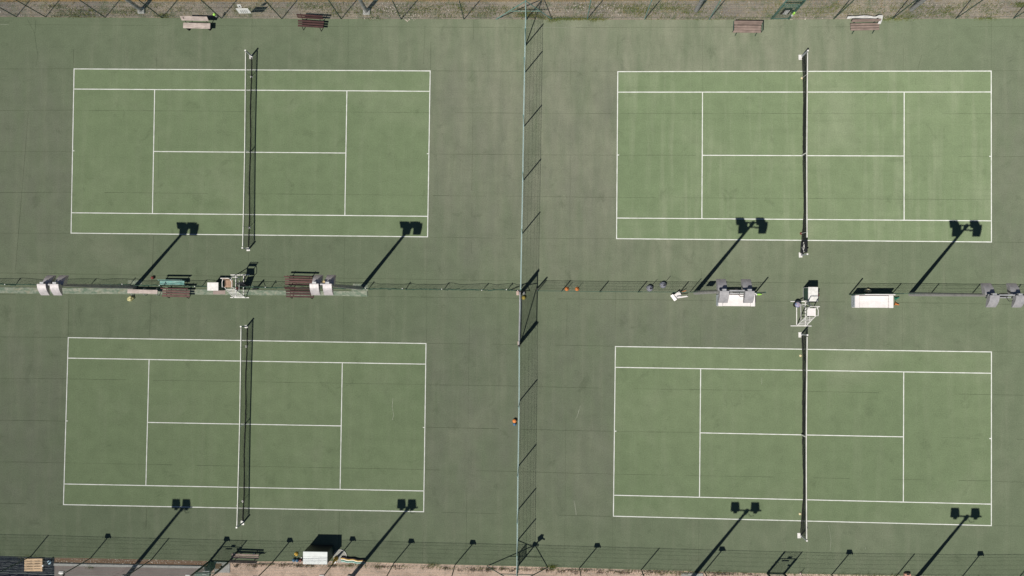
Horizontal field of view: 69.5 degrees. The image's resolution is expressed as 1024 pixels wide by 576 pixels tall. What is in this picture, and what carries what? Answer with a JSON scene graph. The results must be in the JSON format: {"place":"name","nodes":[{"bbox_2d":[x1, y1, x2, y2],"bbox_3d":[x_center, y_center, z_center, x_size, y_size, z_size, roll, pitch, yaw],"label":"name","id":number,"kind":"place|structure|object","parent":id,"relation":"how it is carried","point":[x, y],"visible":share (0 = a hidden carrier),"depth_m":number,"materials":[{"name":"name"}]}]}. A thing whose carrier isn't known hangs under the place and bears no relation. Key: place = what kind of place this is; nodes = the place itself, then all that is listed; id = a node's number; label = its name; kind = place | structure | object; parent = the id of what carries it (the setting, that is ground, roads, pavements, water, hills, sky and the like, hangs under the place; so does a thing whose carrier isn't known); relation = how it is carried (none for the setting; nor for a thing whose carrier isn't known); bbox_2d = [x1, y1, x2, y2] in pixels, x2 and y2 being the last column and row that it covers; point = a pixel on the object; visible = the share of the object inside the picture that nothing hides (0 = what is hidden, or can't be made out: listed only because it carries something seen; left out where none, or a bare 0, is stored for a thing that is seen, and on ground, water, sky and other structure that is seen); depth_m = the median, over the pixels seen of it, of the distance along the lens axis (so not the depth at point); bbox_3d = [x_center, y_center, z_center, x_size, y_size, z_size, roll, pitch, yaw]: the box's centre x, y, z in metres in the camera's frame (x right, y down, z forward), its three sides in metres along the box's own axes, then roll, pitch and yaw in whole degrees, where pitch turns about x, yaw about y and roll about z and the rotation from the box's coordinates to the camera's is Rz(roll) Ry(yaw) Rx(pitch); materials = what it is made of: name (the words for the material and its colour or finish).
{"place":"outdoors","nodes":[
{"label":"outdoors","id":0,"kind":"place"},
{"bbox_2d":[54,566,204,575],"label":"concrete path","id":1,"kind":"structure","parent":0,"point":[171,572],"depth_m":48.28,"materials":[{"name":"grey concrete"}]},
{"bbox_2d":[127,296,134,300],"bbox_3d":[-25.060,0.700,48.423,0.437,0.344,0.364,0,89,2],"label":"crumpled bag","id":2,"kind":"object","parent":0,"point":[130,298],"visible":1,"depth_m":48.37,"materials":[{"name":"yellow plastic"}]},
{"bbox_2d":[0,287,367,295],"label":"concrete path","id":3,"kind":"structure","parent":0,"point":[27,290],"depth_m":48.49,"materials":[{"name":"grey concrete"}]},
{"bbox_2d":[207,282,224,290],"bbox_3d":[-19.206,-0.088,47.888,0.726,1.030,0.530,0,89,2],"label":"storage cabinet","id":4,"kind":"object","parent":3,"relation":"on","point":[214,286],"visible":1,"depth_m":47.38,"materials":[{"name":"white paint"}]},
{"bbox_2d":[0,0,705,1],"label":"grass verge","id":5,"kind":"object","parent":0,"point":[214,0],"depth_m":48.95,"materials":[{"name":"green plant"}]},
{"bbox_2d":[0,17,1023,575],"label":"court ground","id":6,"kind":"structure","parent":0,"point":[568,239],"depth_m":47.81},
{"bbox_2d":[37,275,136,294],"bbox_3d":[-24.777,-0.073,44.085,1.200,9.033,1.108,0,89,2],"label":"light pole","id":7,"kind":"object","parent":6,"relation":"on","point":[58,284],"visible":1,"depth_m":40.13,"materials":[{"name":"grey paint"}]},
{"bbox_2d":[128,280,141,284],"bbox_3d":[-24.862,-0.360,48.612,0.974,0.018,0.287,0,89,2],"label":"concrete patch","id":8,"kind":"object","parent":6,"relation":"on","point":[133,282],"visible":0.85,"depth_m":48.60,"materials":[{"name":"grey concrete"}]},
{"bbox_2d":[127,288,159,295],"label":"plank bench","id":9,"kind":"object","parent":6,"relation":"on","point":[143,291],"visible":1,"depth_m":48.13,"materials":[{"name":"wood"}]},
{"bbox_2d":[159,280,185,284],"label":"plank bench","id":10,"kind":"object","parent":6,"relation":"on","point":[164,282],"visible":1,"depth_m":48.07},
{"bbox_2d":[161,287,189,298],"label":"slatted bench","id":11,"kind":"object","parent":6,"relation":"on","point":[178,294],"visible":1,"depth_m":48.05,"materials":[{"name":"brown wood"}]},
{"bbox_2d":[180,16,210,30],"bbox_3d":[-20.683,-17.338,48.353,1.810,0.933,0.672,0,89,2],"label":"plank bench","id":12,"kind":"object","parent":6,"relation":"on","point":[188,26],"visible":1,"depth_m":48.34,"materials":[{"name":"beige wood"}]},
{"bbox_2d":[213,290,224,293],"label":"concrete slab","id":13,"kind":"structure","parent":6,"relation":"on","point":[218,292],"depth_m":48.36,"materials":[{"name":"beige concrete"}]},
{"bbox_2d":[220,274,249,297],"bbox_3d":[-17.873,-0.136,47.161,1.254,2.449,1.564,0,89,2],"label":"umpire chair","id":14,"kind":"object","parent":6,"relation":"on","point":[228,282],"visible":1,"depth_m":47.38,"materials":[{"name":"white metal"}]},
{"bbox_2d":[236,282,247,286],"bbox_3d":[-17.479,-0.213,47.810,0.460,0.768,0.273,-8,89,2],"label":"leaning panel","id":15,"kind":"object","parent":14,"relation":"on","point":[241,284],"visible":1,"depth_m":47.76,"materials":[{"name":"black fabric"}]},
{"bbox_2d":[229,550,258,563],"bbox_3d":[-17.219,17.364,47.565,1.790,0.893,0.616,0,89,2],"label":"slatted bench","id":16,"kind":"object","parent":6,"relation":"on","point":[235,556],"visible":1,"depth_m":47.54,"materials":[{"name":"brown wood"}]},
{"bbox_2d":[64,337,425,510],"bbox_3d":[-17.526,8.869,48.184,23.883,0.001,11.111,0,89,2],"label":"playing court","id":17,"kind":"object","parent":6,"relation":"on","point":[106,423],"visible":1,"depth_m":48.18,"materials":[{"name":"green paint"}]},
{"bbox_2d":[236,326,247,527],"bbox_3d":[-17.410,8.879,47.641,0.208,1.085,12.881,1,89,2],"label":"tennis net","id":18,"kind":"object","parent":17,"relation":"on","point":[242,346],"visible":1,"depth_m":47.61,"materials":[{"name":"black fabric"}]},
{"bbox_2d":[63,337,425,511],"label":"court lines","id":19,"kind":"object","parent":17,"relation":"on","point":[246,424],"visible":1,"depth_m":48.17,"materials":[{"name":"white paint"}]},
{"bbox_2d":[71,69,430,236],"bbox_3d":[-17.266,-8.948,48.536,23.827,0.001,11.150,0,89,2],"label":"playing court","id":20,"kind":"object","parent":6,"relation":"on","point":[386,145],"visible":1,"depth_m":48.53,"materials":[{"name":"green paint"}]},
{"bbox_2d":[242,50,251,249],"bbox_3d":[-17.198,-8.940,47.995,0.216,1.085,12.848,0,89,2],"label":"tennis net","id":21,"kind":"object","parent":20,"relation":"on","point":[246,137],"visible":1,"depth_m":47.95,"materials":[{"name":"black fabric"}]},
{"bbox_2d":[71,68,430,236],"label":"court lines","id":22,"kind":"object","parent":20,"relation":"on","point":[253,152],"visible":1,"depth_m":48.51,"materials":[{"name":"white paint"}]},
{"bbox_2d":[0,283,517,290],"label":"net fence","id":23,"kind":"object","parent":6,"relation":"on","point":[283,287],"visible":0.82,"depth_m":47.80,"materials":[{"name":"green paint"}]},
{"bbox_2d":[284,275,312,285],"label":"slatted bench","id":24,"kind":"object","parent":6,"relation":"on","point":[309,281],"visible":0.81,"depth_m":47.80,"materials":[{"name":"brown wood"}]},
{"bbox_2d":[284,287,313,298],"bbox_3d":[-13.730,0.305,47.797,1.877,0.894,0.837,0,89,2],"label":"slatted bench","id":25,"kind":"object","parent":6,"relation":"on","point":[299,292],"visible":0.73,"depth_m":47.77,"materials":[{"name":"brown wood"}]},
{"bbox_2d":[296,13,323,31],"bbox_3d":[-13.122,-17.332,48.135,1.729,0.894,0.813,4,89,2],"label":"slatted bench","id":26,"kind":"object","parent":6,"relation":"on","point":[302,21],"visible":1,"depth_m":48.11,"materials":[{"name":"brown wood"}]},
{"bbox_2d":[303,545,332,564],"bbox_3d":[-12.373,17.019,47.133,1.552,1.406,0.796,0,89,2],"label":"storage cabinet","id":27,"kind":"object","parent":6,"relation":"on","point":[318,554],"visible":1,"depth_m":46.45,"materials":[{"name":"white metal"}]},
{"bbox_2d":[333,550,346,562],"bbox_3d":[-11.137,17.374,47.761,0.867,0.029,0.867,0,89,2],"label":"hoop","id":28,"kind":"object","parent":6,"relation":"on","point":[339,554],"visible":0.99,"depth_m":47.77,"materials":[{"name":"white plastic"}]},
{"bbox_2d":[341,557,364,563],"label":"foam tubes","id":29,"kind":"object","parent":6,"relation":"on","point":[350,560],"visible":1,"depth_m":47.62,"materials":[{"name":"multicoloured plastic"}]},
{"bbox_2d":[351,284,367,290],"bbox_3d":[-9.945,-0.031,48.125,1.093,0.018,0.502,0,89,2],"label":"concrete patch","id":30,"kind":"object","parent":6,"relation":"on","point":[364,286],"visible":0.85,"depth_m":48.11,"materials":[{"name":"grey concrete"}]},
{"bbox_2d":[309,275,362,294],"bbox_3d":[-10.006,-0.085,43.609,1.200,9.031,1.108,0,89,2],"label":"light pole","id":31,"kind":"object","parent":30,"relation":"on","point":[329,284],"visible":1,"depth_m":39.52,"materials":[{"name":"white metal"}]},
{"bbox_2d":[0,19,1023,565],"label":"slab joints","id":32,"kind":"object","parent":6,"relation":"on","point":[454,237],"visible":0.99,"depth_m":47.85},
{"bbox_2d":[488,348,547,575],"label":"chain link fence","id":33,"kind":"object","parent":6,"relation":"on","point":[517,565],"visible":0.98,"depth_m":46.14,"materials":[{"name":"teal metal"}]},
{"bbox_2d":[19,0,1023,575],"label":"edge weeds","id":34,"kind":"object","parent":6,"relation":"on","point":[87,14],"visible":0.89,"depth_m":47.90,"materials":[{"name":"plant"}]},
{"bbox_2d":[510,288,537,347],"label":"wide gate","id":35,"kind":"structure","parent":6,"relation":"on","point":[519,339],"depth_m":44.92,"materials":[{"name":"metal"}]},
{"bbox_2d":[496,1,551,290],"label":"chain link fence","id":36,"kind":"object","parent":6,"relation":"on","point":[523,121],"visible":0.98,"depth_m":46.24,"materials":[{"name":"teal metal"}]},
{"bbox_2d":[646,285,652,291],"bbox_3d":[8.837,0.004,46.893,0.430,1.250,0.430,0,89,2],"label":"round weight","id":37,"kind":"object","parent":6,"relation":"on","point":[649,288],"visible":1,"depth_m":47.26,"materials":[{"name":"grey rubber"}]},
{"bbox_2d":[537,290,765,292],"bbox_3d":[8.595,0.238,46.471,14.022,2.200,0.082,0,89,2],"label":"wire fence","id":38,"kind":"object","parent":6,"relation":"on","point":[640,291],"visible":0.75,"depth_m":46.13,"materials":[{"name":"grey metal"}]},
{"bbox_2d":[659,282,666,287],"bbox_3d":[9.690,-0.210,46.870,0.430,1.250,0.430,0,89,2],"label":"round weight","id":39,"kind":"object","parent":6,"relation":"on","point":[662,284],"visible":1,"depth_m":47.24,"materials":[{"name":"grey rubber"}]},
{"bbox_2d":[671,291,687,300],"bbox_3d":[10.698,0.470,47.214,1.098,0.422,0.538,-17,88,1],"label":"plastic chair","id":40,"kind":"object","parent":6,"relation":"on","point":[676,295],"visible":1,"depth_m":47.17,"materials":[{"name":"white plastic"}]},
{"bbox_2d":[693,279,754,302],"bbox_3d":[11.610,0.239,42.456,1.780,9.931,1.240,0,89,2],"label":"light pole","id":41,"kind":"object","parent":6,"relation":"on","point":[722,291],"visible":0.99,"depth_m":37.90,"materials":[{"name":"white metal"}]},
{"bbox_2d":[716,293,755,305],"bbox_3d":[14.254,0.742,46.889,2.344,0.880,0.842,0,89,2],"label":"moulded bench","id":42,"kind":"object","parent":6,"relation":"on","point":[735,300],"visible":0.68,"depth_m":46.90,"materials":[{"name":"white plastic"}]},
{"bbox_2d":[732,21,762,35],"bbox_3d":[15.045,-16.627,47.252,1.900,0.818,0.745,0,89,2],"label":"slatted bench","id":43,"kind":"object","parent":6,"relation":"on","point":[746,26],"visible":1,"depth_m":47.19,"materials":[{"name":"brown wood"}]},
{"bbox_2d":[771,0,804,19],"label":"gate","id":44,"kind":"structure","parent":6,"relation":"on","point":[787,5],"depth_m":45.86,"materials":[{"name":"green metal"}]},
{"bbox_2d":[780,10,791,14],"bbox_3d":[17.195,-17.316,46.306,0.549,0.733,0.020,1,89,2],"label":"court sign","id":45,"kind":"object","parent":44,"relation":"attached to","point":[785,12],"visible":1,"depth_m":46.34,"materials":[{"name":"white metal"}]},
{"bbox_2d":[793,302,800,307],"bbox_3d":[18.127,1.060,46.937,0.380,0.522,0.374,0,89,2],"label":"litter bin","id":46,"kind":"object","parent":6,"relation":"on","point":[797,304],"visible":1,"depth_m":46.73,"materials":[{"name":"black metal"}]},
{"bbox_2d":[613,346,990,524],"bbox_3d":[18.440,9.377,47.016,23.876,0.001,11.137,0,89,2],"label":"playing court","id":47,"kind":"object","parent":6,"relation":"on","point":[658,444],"visible":1,"depth_m":47.01,"materials":[{"name":"green paint"}]},
{"bbox_2d":[613,346,991,525],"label":"court lines","id":48,"kind":"object","parent":47,"relation":"on","point":[811,435],"visible":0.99,"depth_m":46.99,"materials":[{"name":"white paint"}]},
{"bbox_2d":[800,334,807,541],"bbox_3d":[18.476,9.333,46.477,0.230,1.085,12.860,1,89,2],"label":"tennis net","id":49,"kind":"object","parent":47,"relation":"on","point":[804,436],"visible":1,"depth_m":46.51,"materials":[{"name":"black fabric"}]},
{"bbox_2d":[616,71,990,241],"bbox_3d":[18.674,-8.482,47.370,23.838,0.001,11.034,0,89,2],"label":"playing court","id":50,"kind":"object","parent":6,"relation":"on","point":[947,123],"visible":1,"depth_m":47.36,"materials":[{"name":"green paint"}]},
{"bbox_2d":[616,71,991,241],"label":"court lines","id":51,"kind":"object","parent":50,"relation":"on","point":[798,155],"visible":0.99,"depth_m":47.37,"materials":[{"name":"white paint"}]},
{"bbox_2d":[800,50,808,255],"bbox_3d":[18.651,-8.521,46.833,0.264,1.085,12.922,1,89,2],"label":"tennis net","id":52,"kind":"object","parent":50,"relation":"on","point":[804,247],"visible":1,"depth_m":46.90,"materials":[{"name":"black fabric"}]},
{"bbox_2d":[790,301,819,326],"bbox_3d":[18.432,1.619,45.957,1.320,2.449,1.643,0,89,2],"label":"umpire chair","id":53,"kind":"object","parent":6,"relation":"on","point":[811,311],"visible":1,"depth_m":46.16,"materials":[{"name":"white metal"}]},
{"bbox_2d":[803,287,817,300],"bbox_3d":[18.878,0.395,46.667,0.603,1.000,0.901,0,89,2],"label":"storage cabinet","id":54,"kind":"object","parent":6,"relation":"on","point":[810,293],"visible":1,"depth_m":46.17,"materials":[{"name":"white plastic"}]},
{"bbox_2d":[850,19,880,33],"bbox_3d":[22.481,-16.687,47.042,1.824,0.762,0.736,0,89,2],"label":"slatted bench","id":55,"kind":"object","parent":6,"relation":"on","point":[854,26],"visible":1,"depth_m":46.96,"materials":[{"name":"brown wood"}]},
{"bbox_2d":[847,15,882,23],"bbox_3d":[22.392,-17.033,46.792,2.251,0.291,0.489,0,89,2],"label":"white cloth","id":56,"kind":"object","parent":55,"relation":"on","point":[867,16],"visible":1,"depth_m":46.76,"materials":[{"name":"white fabric"}]},
{"bbox_2d":[851,294,895,307],"bbox_3d":[22.843,0.818,46.611,2.415,0.880,0.870,0,89,2],"label":"moulded bench","id":57,"kind":"object","parent":6,"relation":"on","point":[886,301],"visible":0.96,"depth_m":46.59,"materials":[{"name":"white plastic"}]},
{"bbox_2d":[849,293,1023,294],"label":"wire fence","id":58,"kind":"object","parent":6,"relation":"on","point":[888,293],"visible":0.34,"depth_m":45.60,"materials":[{"name":"grey metal"}]},
{"bbox_2d":[908,283,1023,307],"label":"light pole","id":59,"kind":"object","parent":6,"relation":"on","point":[993,297],"visible":0.99,"depth_m":37.53,"materials":[{"name":"grey paint"}]},
{"bbox_2d":[0,0,1023,19],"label":"gravel path","id":60,"kind":"structure","parent":0,"point":[505,4],"depth_m":48.19,"materials":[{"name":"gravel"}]},
{"bbox_2d":[125,0,144,13],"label":"light pole","id":61,"kind":"object","parent":60,"relation":"on","point":[137,7],"visible":0.91,"depth_m":48.39,"materials":[{"name":"metal"}]},
{"bbox_2d":[0,0,524,19],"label":"chain link fence","id":62,"kind":"object","parent":60,"relation":"on","point":[268,3],"visible":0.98,"depth_m":47.09,"materials":[{"name":"grey metal"}]},
{"bbox_2d":[236,8,250,13],"bbox_3d":[-17.261,-17.811,47.420,0.880,0.824,0.016,1,89,2],"label":"court sign","id":63,"kind":"object","parent":62,"relation":"attached to","point":[242,10],"visible":1,"depth_m":47.32,"materials":[{"name":"white metal"}]},
{"bbox_2d":[359,1,369,14],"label":"light pole","id":64,"kind":"object","parent":60,"relation":"on","point":[365,8],"visible":0.91,"depth_m":47.92,"materials":[{"name":"metal"}]},
{"bbox_2d":[525,0,785,19],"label":"chain link fence","id":65,"kind":"object","parent":60,"relation":"on","point":[588,13],"visible":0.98,"depth_m":45.75,"materials":[{"name":"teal metal"}]},
{"bbox_2d":[694,0,703,12],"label":"light pole","id":66,"kind":"object","parent":60,"relation":"on","point":[700,2],"visible":0.79,"depth_m":46.74,"materials":[{"name":"grey metal"}]},
{"bbox_2d":[790,0,1023,18],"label":"chain link fence","id":67,"kind":"object","parent":60,"relation":"on","point":[853,1],"visible":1,"depth_m":45.85,"materials":[{"name":"grey metal"}]},
{"bbox_2d":[909,0,925,11],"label":"light pole","id":68,"kind":"object","parent":60,"relation":"on","point":[913,8],"visible":0.93,"depth_m":46.52,"materials":[{"name":"grey metal"}]},
{"bbox_2d":[210,561,897,575],"bbox_3d":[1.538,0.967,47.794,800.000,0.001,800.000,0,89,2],"label":"ground","id":69,"kind":"structure","parent":0,"point":[432,571],"depth_m":47.71,"materials":[{"name":"beige soil"}]},
{"bbox_2d":[0,556,53,575],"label":"ground cover","id":70,"kind":"object","parent":69,"relation":"on","point":[20,569],"visible":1,"depth_m":48.49,"materials":[{"name":"black fabric"}]},
{"bbox_2d":[24,558,43,570],"bbox_3d":[-31.352,18.143,48.373,1.208,0.139,0.856,0,89,2],"label":"wooden pallet","id":71,"kind":"object","parent":70,"relation":"on","point":[31,566],"visible":0.83,"depth_m":48.31,"materials":[{"name":"brown wood"}]},
{"bbox_2d":[0,556,205,575],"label":"chain link fence","id":72,"kind":"object","parent":69,"relation":"on","point":[62,572],"visible":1,"depth_m":46.75,"materials":[{"name":"grey metal"}]},
{"bbox_2d":[191,561,228,575],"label":"gate","id":73,"kind":"structure","parent":72,"relation":"attached to","point":[209,569],"depth_m":46.76,"materials":[{"name":"grey metal"}]},
{"bbox_2d":[54,563,203,567],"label":"path kerb","id":74,"kind":"structure","parent":69,"relation":"on","point":[131,565],"depth_m":48.20,"materials":[{"name":"concrete"}]},
{"bbox_2d":[54,558,214,565],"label":"brown soil","id":75,"kind":"structure","parent":69,"relation":"on","point":[162,562],"depth_m":48.28,"materials":[{"name":"brown soil"}]},
{"bbox_2d":[204,563,213,572],"bbox_3d":[-19.665,18.143,47.768,0.551,0.600,0.589,0,89,2],"label":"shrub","id":76,"kind":"object","parent":75,"relation":"on","point":[210,565],"visible":0.58,"depth_m":47.67,"materials":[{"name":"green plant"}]},
{"bbox_2d":[215,561,229,572],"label":"threshold slab","id":77,"kind":"structure","parent":69,"relation":"on","point":[224,569],"depth_m":48.04,"materials":[{"name":"concrete"}]},
{"bbox_2d":[212,561,513,575],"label":"chain link fence","id":78,"kind":"object","parent":69,"relation":"on","point":[306,566],"visible":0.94,"depth_m":46.49,"materials":[{"name":"grey metal"}]},
{"bbox_2d":[234,563,757,575],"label":"dead weeds","id":79,"kind":"object","parent":69,"relation":"on","point":[714,573],"visible":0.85,"depth_m":47.41,"materials":[{"name":"brown plant"}]},
{"bbox_2d":[0,1,1014,575],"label":"scattered stones","id":80,"kind":"object","parent":69,"relation":"on","point":[448,9],"visible":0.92,"depth_m":48.14,"materials":[{"name":"grey stone"}]},
{"bbox_2d":[519,567,766,575],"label":"chain link fence","id":81,"kind":"object","parent":69,"relation":"on","point":[620,572],"visible":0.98,"depth_m":46.62,"materials":[{"name":"grey metal"}]},
{"bbox_2d":[681,573,702,575],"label":"concrete pad","id":82,"kind":"object","parent":69,"relation":"on","point":[692,574],"visible":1,"depth_m":47.05,"materials":[{"name":"grey concrete"}]},
{"bbox_3d":[28.001,18.131,45.002,21.566,3.164,0.412,0,89,2],"label":"chain link fence","id":83,"kind":"object","parent":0,"visible":0},
{"bbox_2d":[766,573,786,575],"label":"gate","id":84,"kind":"structure","parent":83,"relation":"attached to","point":[768,574],"depth_m":46.71,"materials":[{"name":"grey metal"}]}
]}

